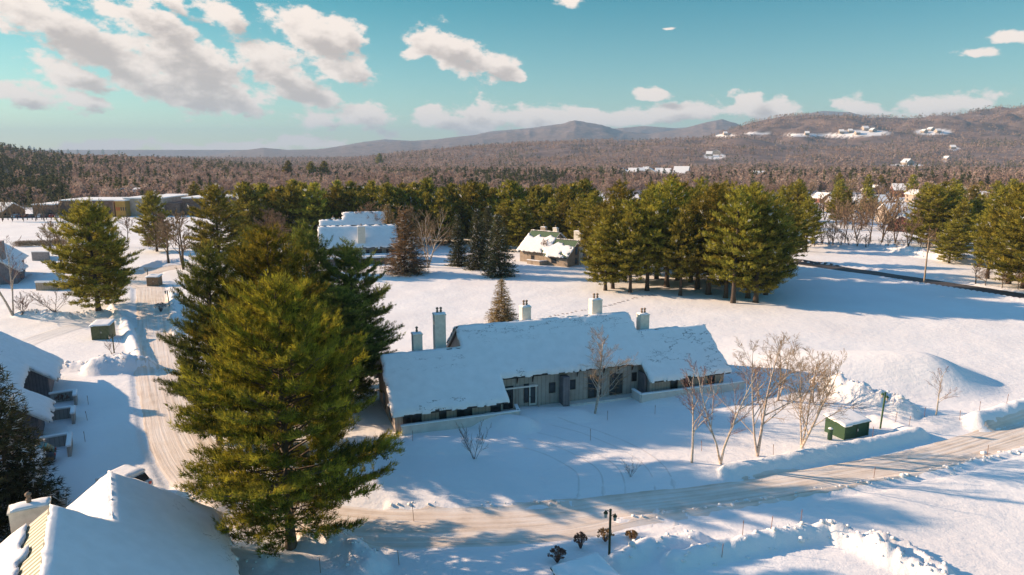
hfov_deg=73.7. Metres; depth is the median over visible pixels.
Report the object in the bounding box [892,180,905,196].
bare tree
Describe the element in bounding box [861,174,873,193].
pine tree
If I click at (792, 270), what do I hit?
pine tree
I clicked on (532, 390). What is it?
door
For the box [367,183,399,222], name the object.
pine tree
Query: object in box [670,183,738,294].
pine tree
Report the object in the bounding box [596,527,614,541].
hydrangea shrub
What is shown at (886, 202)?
bare tree
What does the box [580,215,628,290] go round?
pine tree
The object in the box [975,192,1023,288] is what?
pine tree
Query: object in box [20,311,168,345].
parking drive
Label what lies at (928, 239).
utility pole
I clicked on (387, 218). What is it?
spruce tree
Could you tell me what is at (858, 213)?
bare tree
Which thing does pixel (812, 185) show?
bare tree
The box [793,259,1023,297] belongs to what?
paved road
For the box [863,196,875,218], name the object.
bare tree
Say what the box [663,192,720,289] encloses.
pine tree
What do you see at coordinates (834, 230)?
bare tree
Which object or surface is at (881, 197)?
house
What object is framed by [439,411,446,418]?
window
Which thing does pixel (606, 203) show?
pine tree
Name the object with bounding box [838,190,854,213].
pine tree
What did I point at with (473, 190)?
pine tree
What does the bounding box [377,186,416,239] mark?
pine tree
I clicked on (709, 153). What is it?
house
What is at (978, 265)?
shrub
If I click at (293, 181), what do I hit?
pine tree
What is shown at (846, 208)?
bare tree
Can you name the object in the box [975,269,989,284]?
shrub
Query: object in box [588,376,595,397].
window
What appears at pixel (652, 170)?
house
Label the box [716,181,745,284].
pine tree
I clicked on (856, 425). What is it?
dumpster shelter
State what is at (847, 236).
shrub
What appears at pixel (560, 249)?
green roof house
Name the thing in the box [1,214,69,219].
rail fence
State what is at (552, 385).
window
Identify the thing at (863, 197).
bare tree
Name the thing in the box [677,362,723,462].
birch tree
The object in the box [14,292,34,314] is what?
shrub
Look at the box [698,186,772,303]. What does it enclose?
pine tree
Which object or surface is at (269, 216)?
bare tree
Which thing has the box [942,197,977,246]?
pine tree
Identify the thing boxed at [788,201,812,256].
pine tree
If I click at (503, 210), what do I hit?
pine tree
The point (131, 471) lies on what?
parked car
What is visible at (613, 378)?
window
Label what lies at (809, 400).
birch tree
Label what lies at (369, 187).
pine tree
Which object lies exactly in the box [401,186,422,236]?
pine tree
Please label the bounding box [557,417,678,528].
tyre track
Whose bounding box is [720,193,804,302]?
pine tree
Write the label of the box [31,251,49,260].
board enclosure
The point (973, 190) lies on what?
pine tree
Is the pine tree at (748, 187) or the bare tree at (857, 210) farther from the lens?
the bare tree at (857, 210)
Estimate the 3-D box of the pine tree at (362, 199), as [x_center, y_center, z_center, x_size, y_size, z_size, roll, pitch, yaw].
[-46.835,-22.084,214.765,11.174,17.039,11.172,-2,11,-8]
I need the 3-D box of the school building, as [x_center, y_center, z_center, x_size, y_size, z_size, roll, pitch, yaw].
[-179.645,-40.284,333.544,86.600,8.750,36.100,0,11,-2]
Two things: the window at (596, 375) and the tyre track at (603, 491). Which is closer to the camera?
the tyre track at (603, 491)
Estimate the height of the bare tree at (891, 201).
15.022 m
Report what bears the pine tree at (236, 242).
on the ground
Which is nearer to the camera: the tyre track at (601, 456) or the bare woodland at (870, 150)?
the tyre track at (601, 456)
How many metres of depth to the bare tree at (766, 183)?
428.16 m
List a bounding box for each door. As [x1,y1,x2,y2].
[529,384,536,405]
[615,373,622,393]
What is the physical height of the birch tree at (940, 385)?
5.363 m
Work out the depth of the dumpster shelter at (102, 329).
102.10 m
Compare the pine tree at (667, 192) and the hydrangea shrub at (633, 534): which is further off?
the pine tree at (667, 192)
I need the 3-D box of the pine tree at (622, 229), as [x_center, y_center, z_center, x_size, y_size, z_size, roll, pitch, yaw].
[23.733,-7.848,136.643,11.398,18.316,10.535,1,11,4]
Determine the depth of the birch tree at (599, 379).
71.16 m
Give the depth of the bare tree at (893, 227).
217.17 m
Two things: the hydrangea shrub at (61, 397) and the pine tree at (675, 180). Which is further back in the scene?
the pine tree at (675, 180)
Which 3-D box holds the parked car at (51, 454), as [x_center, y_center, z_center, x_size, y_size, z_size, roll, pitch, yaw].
[-42.916,14.930,60.232,4.540,1.658,1.890,-6,12,-30]
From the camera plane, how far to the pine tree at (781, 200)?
142.10 m
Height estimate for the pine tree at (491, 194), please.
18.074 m
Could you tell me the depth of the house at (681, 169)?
859.28 m
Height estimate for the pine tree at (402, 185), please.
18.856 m
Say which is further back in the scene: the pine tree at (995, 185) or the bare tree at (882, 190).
the bare tree at (882, 190)
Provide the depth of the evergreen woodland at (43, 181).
541.15 m
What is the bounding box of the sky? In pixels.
[0,0,1023,149]
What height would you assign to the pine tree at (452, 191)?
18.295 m
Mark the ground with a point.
(896, 335)
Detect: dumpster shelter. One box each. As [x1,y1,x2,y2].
[89,319,115,339]
[145,274,162,285]
[550,552,618,574]
[823,409,871,439]
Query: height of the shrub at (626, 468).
1.683 m
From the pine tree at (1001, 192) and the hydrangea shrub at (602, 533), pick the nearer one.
the hydrangea shrub at (602, 533)
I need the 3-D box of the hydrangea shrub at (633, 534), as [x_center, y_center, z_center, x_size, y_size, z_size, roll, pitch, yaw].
[8.570,17.682,48.940,0.982,0.597,0.992,5,12,26]
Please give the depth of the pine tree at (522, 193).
219.94 m
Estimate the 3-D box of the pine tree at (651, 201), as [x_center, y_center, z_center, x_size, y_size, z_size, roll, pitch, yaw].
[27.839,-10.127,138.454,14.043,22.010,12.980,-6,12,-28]
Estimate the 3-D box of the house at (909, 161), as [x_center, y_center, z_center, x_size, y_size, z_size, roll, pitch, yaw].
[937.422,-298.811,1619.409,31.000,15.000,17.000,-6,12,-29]
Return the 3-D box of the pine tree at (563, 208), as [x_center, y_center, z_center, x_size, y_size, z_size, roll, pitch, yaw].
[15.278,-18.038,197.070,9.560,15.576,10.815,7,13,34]
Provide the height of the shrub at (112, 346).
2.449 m
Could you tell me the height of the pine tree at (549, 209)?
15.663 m
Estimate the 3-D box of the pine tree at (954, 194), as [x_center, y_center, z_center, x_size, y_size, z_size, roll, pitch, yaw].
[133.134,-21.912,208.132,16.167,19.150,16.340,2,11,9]
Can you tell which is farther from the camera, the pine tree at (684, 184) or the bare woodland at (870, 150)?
the bare woodland at (870, 150)
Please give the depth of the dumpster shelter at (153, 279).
145.98 m
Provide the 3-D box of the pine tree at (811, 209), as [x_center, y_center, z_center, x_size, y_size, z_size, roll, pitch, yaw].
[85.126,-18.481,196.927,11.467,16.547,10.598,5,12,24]
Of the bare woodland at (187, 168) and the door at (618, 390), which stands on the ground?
the bare woodland at (187, 168)
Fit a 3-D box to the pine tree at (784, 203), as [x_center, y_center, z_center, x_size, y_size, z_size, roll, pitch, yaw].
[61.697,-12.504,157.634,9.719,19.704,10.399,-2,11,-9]
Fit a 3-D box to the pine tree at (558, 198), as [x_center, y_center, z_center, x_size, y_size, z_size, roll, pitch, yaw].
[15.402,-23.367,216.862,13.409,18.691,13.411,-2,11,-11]
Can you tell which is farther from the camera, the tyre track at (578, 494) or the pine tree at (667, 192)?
the pine tree at (667, 192)
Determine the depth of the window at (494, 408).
70.79 m
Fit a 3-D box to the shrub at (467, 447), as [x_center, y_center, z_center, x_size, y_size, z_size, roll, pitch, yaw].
[-3.144,13.861,61.624,3.325,3.585,3.288,-9,14,-39]
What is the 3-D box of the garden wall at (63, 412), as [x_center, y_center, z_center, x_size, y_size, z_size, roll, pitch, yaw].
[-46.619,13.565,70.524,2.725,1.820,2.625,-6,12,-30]
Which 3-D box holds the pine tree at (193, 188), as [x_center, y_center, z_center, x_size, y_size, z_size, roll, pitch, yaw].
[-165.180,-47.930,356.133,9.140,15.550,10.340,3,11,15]
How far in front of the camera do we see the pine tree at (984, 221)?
153.20 m
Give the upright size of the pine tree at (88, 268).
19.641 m
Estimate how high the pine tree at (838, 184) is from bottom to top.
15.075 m
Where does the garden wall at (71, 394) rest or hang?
on the ground
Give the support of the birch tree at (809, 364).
on the ground
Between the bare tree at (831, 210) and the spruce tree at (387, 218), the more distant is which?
the bare tree at (831, 210)
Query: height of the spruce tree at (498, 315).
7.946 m
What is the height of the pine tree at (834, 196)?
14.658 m
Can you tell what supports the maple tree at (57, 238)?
on the ground
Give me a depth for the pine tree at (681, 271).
132.24 m
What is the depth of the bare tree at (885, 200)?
295.72 m
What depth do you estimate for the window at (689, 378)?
78.61 m
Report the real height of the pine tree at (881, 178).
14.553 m
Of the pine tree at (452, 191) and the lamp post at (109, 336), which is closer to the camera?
the lamp post at (109, 336)
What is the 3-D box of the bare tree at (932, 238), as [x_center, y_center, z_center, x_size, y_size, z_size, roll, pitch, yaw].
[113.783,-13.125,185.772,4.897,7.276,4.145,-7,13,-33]
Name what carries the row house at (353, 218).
on the ground
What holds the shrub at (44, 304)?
on the ground
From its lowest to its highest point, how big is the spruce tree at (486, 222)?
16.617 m
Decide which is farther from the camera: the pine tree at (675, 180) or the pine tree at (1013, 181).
the pine tree at (1013, 181)
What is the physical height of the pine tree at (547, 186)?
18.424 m
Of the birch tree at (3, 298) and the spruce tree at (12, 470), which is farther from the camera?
the birch tree at (3, 298)
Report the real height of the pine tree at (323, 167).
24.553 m
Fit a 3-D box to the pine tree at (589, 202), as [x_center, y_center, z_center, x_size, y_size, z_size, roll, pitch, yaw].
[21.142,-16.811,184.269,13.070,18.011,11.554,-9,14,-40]
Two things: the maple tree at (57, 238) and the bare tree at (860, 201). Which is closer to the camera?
the maple tree at (57, 238)
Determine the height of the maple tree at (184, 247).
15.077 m
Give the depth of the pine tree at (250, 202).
207.92 m
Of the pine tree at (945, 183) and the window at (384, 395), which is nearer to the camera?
the window at (384, 395)
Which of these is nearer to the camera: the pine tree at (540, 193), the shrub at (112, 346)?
the shrub at (112, 346)
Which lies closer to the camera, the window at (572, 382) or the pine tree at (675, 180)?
the window at (572, 382)
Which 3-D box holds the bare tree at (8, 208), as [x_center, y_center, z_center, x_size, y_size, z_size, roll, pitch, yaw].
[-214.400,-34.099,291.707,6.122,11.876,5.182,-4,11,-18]
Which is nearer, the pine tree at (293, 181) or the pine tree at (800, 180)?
the pine tree at (293, 181)
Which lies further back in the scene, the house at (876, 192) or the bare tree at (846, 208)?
the house at (876, 192)
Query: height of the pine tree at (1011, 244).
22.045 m
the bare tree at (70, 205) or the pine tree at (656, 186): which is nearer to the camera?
the pine tree at (656, 186)
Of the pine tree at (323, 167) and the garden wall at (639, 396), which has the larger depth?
the pine tree at (323, 167)
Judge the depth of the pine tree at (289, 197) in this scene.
209.12 m
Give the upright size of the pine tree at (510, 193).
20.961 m
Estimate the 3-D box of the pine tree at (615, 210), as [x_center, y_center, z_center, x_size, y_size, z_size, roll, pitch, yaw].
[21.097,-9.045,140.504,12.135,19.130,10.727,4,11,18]
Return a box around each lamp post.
[108,334,114,352]
[604,509,616,554]
[879,392,888,428]
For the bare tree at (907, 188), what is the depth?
424.31 m
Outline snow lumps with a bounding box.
[28,241,1023,574]
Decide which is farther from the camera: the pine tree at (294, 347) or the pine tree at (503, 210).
the pine tree at (503, 210)
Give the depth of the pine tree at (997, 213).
145.60 m
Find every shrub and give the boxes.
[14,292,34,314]
[25,289,72,312]
[54,394,68,400]
[104,338,122,353]
[154,302,165,311]
[456,420,491,458]
[547,545,566,562]
[573,531,587,548]
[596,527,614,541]
[620,456,641,476]
[625,530,638,538]
[825,231,834,243]
[841,230,856,244]
[854,234,867,245]
[884,235,896,244]
[971,263,991,283]
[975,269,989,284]
[999,273,1009,286]
[1015,273,1023,288]
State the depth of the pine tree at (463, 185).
234.62 m
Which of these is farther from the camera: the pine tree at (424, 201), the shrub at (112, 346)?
the pine tree at (424, 201)
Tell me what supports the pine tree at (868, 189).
on the ground
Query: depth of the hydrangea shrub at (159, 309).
121.57 m
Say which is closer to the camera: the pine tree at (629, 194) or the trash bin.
the trash bin
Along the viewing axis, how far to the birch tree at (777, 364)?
74.66 m
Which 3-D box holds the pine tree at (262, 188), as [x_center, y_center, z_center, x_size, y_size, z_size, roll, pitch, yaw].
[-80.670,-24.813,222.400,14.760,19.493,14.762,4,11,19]
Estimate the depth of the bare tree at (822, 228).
210.65 m
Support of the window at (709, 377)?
in the long house at (525, 359)
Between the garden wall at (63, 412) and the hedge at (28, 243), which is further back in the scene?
the hedge at (28, 243)
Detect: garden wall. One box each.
[39,431,72,456]
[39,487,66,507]
[48,389,77,404]
[52,405,75,423]
[400,404,520,434]
[527,259,546,264]
[632,380,745,402]
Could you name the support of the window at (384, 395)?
in the long house at (525, 359)
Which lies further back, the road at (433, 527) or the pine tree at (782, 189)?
the pine tree at (782, 189)
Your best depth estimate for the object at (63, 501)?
53.31 m
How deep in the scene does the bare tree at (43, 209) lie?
292.19 m
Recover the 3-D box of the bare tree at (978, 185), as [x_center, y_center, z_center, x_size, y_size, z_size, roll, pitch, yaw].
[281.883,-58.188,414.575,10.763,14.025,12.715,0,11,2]
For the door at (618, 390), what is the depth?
77.84 m
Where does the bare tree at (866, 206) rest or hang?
on the ground
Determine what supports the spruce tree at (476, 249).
on the ground
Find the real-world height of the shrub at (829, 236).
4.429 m
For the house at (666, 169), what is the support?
on the ground
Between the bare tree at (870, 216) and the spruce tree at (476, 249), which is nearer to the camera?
the spruce tree at (476, 249)
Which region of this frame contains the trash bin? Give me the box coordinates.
[827,427,832,439]
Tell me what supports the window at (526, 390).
in the long house at (525, 359)
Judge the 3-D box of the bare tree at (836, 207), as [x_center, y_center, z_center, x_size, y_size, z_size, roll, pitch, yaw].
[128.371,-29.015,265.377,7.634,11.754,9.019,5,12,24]
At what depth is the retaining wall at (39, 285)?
140.32 m
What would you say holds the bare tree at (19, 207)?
on the ground
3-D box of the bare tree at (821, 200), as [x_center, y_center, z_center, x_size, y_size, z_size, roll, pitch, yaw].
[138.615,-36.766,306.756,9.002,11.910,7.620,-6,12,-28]
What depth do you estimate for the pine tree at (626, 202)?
147.40 m
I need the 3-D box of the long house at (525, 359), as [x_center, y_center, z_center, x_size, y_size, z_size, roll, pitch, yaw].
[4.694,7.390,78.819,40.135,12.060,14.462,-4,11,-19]
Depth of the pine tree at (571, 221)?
189.16 m
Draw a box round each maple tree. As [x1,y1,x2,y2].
[35,221,70,262]
[38,221,54,244]
[115,213,134,245]
[140,211,172,262]
[154,210,198,269]
[395,204,419,236]
[409,206,455,265]
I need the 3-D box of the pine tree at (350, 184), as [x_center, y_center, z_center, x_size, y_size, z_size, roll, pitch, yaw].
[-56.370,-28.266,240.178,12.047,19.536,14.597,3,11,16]
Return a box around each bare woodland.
[0,145,1023,178]
[0,165,1023,202]
[91,104,1023,169]
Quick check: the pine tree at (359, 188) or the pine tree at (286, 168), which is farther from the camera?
the pine tree at (286, 168)
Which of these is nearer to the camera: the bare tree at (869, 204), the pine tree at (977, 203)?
the pine tree at (977, 203)
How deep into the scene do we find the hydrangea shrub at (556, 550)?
45.79 m
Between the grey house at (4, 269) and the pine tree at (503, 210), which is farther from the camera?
the pine tree at (503, 210)
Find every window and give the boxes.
[383,391,385,408]
[403,416,410,423]
[411,414,421,422]
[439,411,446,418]
[457,408,471,416]
[490,404,500,411]
[503,386,512,409]
[524,383,528,402]
[549,382,555,392]
[570,379,575,389]
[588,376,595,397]
[595,375,601,396]
[609,373,615,394]
[631,372,636,380]
[670,380,677,388]
[684,378,690,386]
[707,375,714,384]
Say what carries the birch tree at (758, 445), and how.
on the ground
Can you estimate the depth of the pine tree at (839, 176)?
528.43 m
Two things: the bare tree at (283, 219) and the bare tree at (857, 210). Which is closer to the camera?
the bare tree at (283, 219)
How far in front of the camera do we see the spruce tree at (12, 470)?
50.15 m
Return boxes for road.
[128,263,198,288]
[134,286,1023,550]
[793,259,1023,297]
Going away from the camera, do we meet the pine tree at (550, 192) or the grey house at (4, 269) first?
the grey house at (4, 269)
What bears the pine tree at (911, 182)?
on the ground
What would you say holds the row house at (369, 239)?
on the ground
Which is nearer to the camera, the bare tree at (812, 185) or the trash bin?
the trash bin
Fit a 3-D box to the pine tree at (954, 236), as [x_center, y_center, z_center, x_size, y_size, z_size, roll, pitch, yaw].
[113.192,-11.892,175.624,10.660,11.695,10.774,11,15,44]
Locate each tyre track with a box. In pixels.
[517,445,580,506]
[527,438,605,495]
[537,432,625,518]
[550,424,659,526]
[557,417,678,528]
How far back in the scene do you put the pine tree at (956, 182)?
395.37 m
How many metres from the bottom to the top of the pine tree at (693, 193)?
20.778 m
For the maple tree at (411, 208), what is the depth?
205.71 m
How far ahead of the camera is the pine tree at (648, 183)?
164.61 m
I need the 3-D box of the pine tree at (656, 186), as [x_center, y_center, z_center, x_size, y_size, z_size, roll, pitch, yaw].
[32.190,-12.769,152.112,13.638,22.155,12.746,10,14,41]
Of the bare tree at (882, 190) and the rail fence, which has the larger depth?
the bare tree at (882, 190)
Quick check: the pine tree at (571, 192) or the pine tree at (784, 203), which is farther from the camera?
the pine tree at (571, 192)
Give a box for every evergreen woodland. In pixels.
[0,155,1023,207]
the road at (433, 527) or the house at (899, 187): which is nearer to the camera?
the road at (433, 527)
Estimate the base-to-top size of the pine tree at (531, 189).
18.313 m
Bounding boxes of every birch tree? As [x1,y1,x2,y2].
[0,235,26,315]
[578,324,637,413]
[676,358,779,464]
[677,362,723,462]
[706,336,833,456]
[746,331,832,400]
[770,346,867,447]
[779,351,840,402]
[927,368,961,414]
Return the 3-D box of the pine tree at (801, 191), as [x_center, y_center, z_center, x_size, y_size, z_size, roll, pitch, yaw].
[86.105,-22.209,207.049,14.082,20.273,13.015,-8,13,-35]
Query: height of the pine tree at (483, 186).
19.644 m
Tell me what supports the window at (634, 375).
in the long house at (525, 359)
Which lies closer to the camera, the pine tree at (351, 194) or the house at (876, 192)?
the pine tree at (351, 194)
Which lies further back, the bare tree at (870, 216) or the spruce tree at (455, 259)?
the bare tree at (870, 216)
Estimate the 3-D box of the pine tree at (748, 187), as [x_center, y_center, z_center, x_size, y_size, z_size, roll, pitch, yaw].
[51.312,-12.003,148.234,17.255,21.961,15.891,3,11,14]
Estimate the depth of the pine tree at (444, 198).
210.06 m
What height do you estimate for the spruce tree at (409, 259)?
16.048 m
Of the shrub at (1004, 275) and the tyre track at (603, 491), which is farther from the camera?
the shrub at (1004, 275)
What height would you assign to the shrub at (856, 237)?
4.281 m
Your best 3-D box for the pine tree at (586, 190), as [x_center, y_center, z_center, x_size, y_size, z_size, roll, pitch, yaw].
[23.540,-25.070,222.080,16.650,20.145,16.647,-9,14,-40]
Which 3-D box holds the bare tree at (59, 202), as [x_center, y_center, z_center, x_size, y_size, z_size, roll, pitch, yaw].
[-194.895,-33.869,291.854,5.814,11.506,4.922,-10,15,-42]
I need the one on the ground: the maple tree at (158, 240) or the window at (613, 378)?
the maple tree at (158, 240)
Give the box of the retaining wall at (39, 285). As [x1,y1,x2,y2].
[34,280,69,289]
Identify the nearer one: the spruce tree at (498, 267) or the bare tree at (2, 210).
the spruce tree at (498, 267)
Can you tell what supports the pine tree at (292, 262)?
on the ground
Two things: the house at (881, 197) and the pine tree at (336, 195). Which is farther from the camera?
the house at (881, 197)
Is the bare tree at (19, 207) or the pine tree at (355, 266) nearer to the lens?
the pine tree at (355, 266)
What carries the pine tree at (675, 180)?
on the ground
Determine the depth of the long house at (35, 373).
75.23 m
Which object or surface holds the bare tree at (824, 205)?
on the ground
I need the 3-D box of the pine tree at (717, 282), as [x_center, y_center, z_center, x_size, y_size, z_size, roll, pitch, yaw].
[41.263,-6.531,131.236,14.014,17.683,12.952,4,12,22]
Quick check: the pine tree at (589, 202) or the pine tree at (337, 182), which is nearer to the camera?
the pine tree at (589, 202)
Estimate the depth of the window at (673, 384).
78.02 m
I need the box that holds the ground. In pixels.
[0,107,1023,574]
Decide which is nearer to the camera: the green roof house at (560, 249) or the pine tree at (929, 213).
the green roof house at (560, 249)
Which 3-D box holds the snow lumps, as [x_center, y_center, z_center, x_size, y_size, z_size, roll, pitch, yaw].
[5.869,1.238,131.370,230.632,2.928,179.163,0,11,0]
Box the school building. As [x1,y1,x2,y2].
[32,194,236,216]
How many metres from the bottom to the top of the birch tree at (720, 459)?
10.351 m
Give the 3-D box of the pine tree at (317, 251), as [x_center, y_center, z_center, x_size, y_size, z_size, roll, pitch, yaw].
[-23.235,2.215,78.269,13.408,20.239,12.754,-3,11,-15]
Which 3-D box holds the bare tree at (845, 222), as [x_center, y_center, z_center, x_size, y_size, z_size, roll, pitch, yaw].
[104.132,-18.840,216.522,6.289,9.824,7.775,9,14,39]
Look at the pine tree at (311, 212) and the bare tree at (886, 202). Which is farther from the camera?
the bare tree at (886, 202)
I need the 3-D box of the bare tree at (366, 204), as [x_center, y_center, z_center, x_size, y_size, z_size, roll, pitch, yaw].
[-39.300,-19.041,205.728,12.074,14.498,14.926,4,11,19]
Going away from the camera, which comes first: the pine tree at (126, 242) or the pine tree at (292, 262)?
the pine tree at (292, 262)
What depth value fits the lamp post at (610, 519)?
45.74 m
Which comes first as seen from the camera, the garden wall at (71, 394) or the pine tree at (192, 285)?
the pine tree at (192, 285)
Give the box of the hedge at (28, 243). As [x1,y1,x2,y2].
[11,239,67,246]
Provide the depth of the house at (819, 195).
418.62 m
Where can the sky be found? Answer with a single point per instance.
(75, 74)
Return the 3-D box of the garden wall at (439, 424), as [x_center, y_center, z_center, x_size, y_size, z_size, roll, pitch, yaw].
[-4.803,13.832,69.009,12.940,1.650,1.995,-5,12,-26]
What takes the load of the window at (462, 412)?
in the long house at (525, 359)
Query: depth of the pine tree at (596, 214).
151.91 m
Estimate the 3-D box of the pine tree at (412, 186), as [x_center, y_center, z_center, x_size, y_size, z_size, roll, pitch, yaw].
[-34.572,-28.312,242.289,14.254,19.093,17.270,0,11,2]
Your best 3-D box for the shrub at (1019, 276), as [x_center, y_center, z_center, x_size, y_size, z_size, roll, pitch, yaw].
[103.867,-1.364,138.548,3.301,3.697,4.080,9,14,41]
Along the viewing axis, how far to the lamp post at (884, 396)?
68.46 m
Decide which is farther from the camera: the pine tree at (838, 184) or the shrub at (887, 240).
the pine tree at (838, 184)
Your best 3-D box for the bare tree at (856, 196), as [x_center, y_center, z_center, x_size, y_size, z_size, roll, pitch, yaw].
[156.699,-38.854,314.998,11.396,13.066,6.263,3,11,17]
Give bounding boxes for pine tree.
[40,196,144,310]
[76,206,133,304]
[129,189,173,251]
[151,239,245,445]
[163,267,405,558]
[182,220,361,444]
[183,182,252,270]
[185,181,202,196]
[200,223,280,360]
[226,180,275,240]
[244,181,270,238]
[265,186,278,240]
[267,183,314,240]
[267,184,297,242]
[268,219,362,339]
[281,160,292,173]
[285,178,300,189]
[287,182,341,241]
[297,182,313,205]
[304,161,317,173]
[306,279,398,406]
[311,237,405,382]
[317,161,330,173]
[318,185,350,225]
[328,180,347,194]
[334,189,359,218]
[340,180,358,192]
[346,191,372,211]
[354,185,370,196]
[359,179,379,204]
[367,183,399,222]
[376,153,383,163]
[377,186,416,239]
[393,182,413,189]
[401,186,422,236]
[407,181,420,193]
[410,189,431,240]
[411,191,441,243]
[416,177,437,217]
[424,186,463,244]
[435,186,465,241]
[446,182,458,192]
[452,180,492,238]
[455,182,467,197]
[468,181,490,226]
[475,187,500,236]
[485,179,528,233]
[490,201,515,244]
[501,199,538,251]
[515,185,527,240]
[515,190,549,239]
[523,185,540,229]
[531,186,546,205]
[535,197,566,232]
[541,184,554,196]
[542,188,556,221]
[547,198,580,237]
[548,185,569,230]
[557,182,585,214]
[562,194,585,239]
[567,192,604,257]
[573,180,594,199]
[577,206,602,260]
[578,178,602,201]
[578,192,622,247]
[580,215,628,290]
[586,189,604,200]
[586,198,634,288]
[592,178,640,210]
[604,204,657,292]
[616,198,641,281]
[621,184,680,290]
[628,180,656,207]
[639,181,675,278]
[641,177,698,286]
[659,202,704,295]
[661,172,689,194]
[663,179,694,280]
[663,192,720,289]
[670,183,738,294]
[672,188,704,282]
[687,176,711,192]
[695,211,751,297]
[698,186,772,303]
[702,180,738,280]
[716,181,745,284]
[718,180,791,298]
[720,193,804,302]
[735,183,763,206]
[761,197,803,294]
[763,190,803,243]
[773,184,789,197]
[773,191,803,244]
[783,182,816,207]
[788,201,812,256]
[793,178,810,195]
[793,195,827,250]
[824,189,848,223]
[829,178,849,194]
[832,172,845,185]
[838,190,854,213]
[859,186,878,209]
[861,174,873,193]
[874,175,888,187]
[900,182,961,246]
[903,174,918,194]
[916,181,931,201]
[921,185,971,238]
[930,219,972,262]
[934,181,952,197]
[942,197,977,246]
[952,179,965,189]
[954,183,971,201]
[958,211,1004,278]
[964,193,989,237]
[966,184,1011,250]
[966,185,982,208]
[970,182,1023,283]
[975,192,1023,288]
[978,181,986,190]
[984,180,1005,198]
[991,202,1023,282]
[1006,178,1019,194]
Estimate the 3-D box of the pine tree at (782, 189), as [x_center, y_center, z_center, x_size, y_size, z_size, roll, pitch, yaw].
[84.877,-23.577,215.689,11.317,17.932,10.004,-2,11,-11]
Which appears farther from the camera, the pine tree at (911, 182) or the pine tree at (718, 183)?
the pine tree at (911, 182)
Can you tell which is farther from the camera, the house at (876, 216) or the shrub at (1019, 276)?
the house at (876, 216)
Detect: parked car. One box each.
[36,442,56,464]
[95,465,152,484]
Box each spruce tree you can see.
[0,363,70,541]
[379,203,398,252]
[380,209,431,276]
[443,213,470,267]
[461,208,489,270]
[480,204,495,258]
[480,213,519,278]
[484,278,518,322]
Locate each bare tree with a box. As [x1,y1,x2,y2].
[0,195,17,220]
[0,199,5,221]
[16,199,26,221]
[26,195,40,220]
[33,194,48,221]
[48,195,61,219]
[64,197,76,210]
[244,201,269,238]
[253,209,291,236]
[266,211,288,246]
[354,201,397,220]
[371,202,406,229]
[762,181,773,191]
[808,179,819,192]
[816,217,831,243]
[817,193,831,219]
[818,194,830,213]
[823,218,842,244]
[828,199,841,218]
[831,213,851,242]
[832,197,850,225]
[841,204,869,238]
[842,201,853,228]
[844,189,864,216]
[845,196,865,229]
[850,203,868,229]
[853,203,878,239]
[856,189,867,209]
[857,195,882,226]
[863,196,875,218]
[868,197,904,238]
[870,200,898,228]
[872,189,903,206]
[878,185,889,194]
[879,190,904,230]
[880,210,907,242]
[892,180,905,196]
[898,208,923,246]
[903,182,918,196]
[923,225,941,252]
[964,180,986,190]
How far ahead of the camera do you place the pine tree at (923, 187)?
392.67 m
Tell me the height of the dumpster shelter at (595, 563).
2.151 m
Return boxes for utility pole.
[923,238,931,282]
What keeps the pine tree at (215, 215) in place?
on the ground
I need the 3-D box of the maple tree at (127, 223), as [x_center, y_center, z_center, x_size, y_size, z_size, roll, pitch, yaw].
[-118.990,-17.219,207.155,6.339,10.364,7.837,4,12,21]
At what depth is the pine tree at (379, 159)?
1764.42 m
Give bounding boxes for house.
[0,200,26,217]
[0,240,28,284]
[0,331,63,500]
[0,470,239,574]
[317,224,397,265]
[319,211,385,225]
[374,293,731,432]
[516,224,587,266]
[627,167,637,172]
[642,167,655,173]
[659,168,671,172]
[673,165,689,173]
[706,151,712,155]
[810,191,830,202]
[861,184,884,194]
[874,201,915,223]
[877,195,889,206]
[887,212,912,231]
[890,182,908,196]
[900,159,913,164]
[904,188,919,201]
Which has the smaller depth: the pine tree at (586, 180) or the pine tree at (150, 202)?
the pine tree at (150, 202)
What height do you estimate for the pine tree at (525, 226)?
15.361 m
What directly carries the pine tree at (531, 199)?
on the ground
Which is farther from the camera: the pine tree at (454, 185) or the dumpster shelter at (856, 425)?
the pine tree at (454, 185)
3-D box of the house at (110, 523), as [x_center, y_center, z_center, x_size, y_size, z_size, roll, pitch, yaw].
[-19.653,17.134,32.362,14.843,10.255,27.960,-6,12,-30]
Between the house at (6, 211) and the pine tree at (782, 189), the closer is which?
the pine tree at (782, 189)
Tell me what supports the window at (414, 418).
in the long house at (525, 359)
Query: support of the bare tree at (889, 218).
on the ground
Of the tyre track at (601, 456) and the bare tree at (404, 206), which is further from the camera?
the bare tree at (404, 206)
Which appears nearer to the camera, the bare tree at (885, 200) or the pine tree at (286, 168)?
the bare tree at (885, 200)
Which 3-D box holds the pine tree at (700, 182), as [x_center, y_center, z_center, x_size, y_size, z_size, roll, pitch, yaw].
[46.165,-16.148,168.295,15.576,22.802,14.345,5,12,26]
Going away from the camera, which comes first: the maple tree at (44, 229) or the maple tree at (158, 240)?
the maple tree at (158, 240)

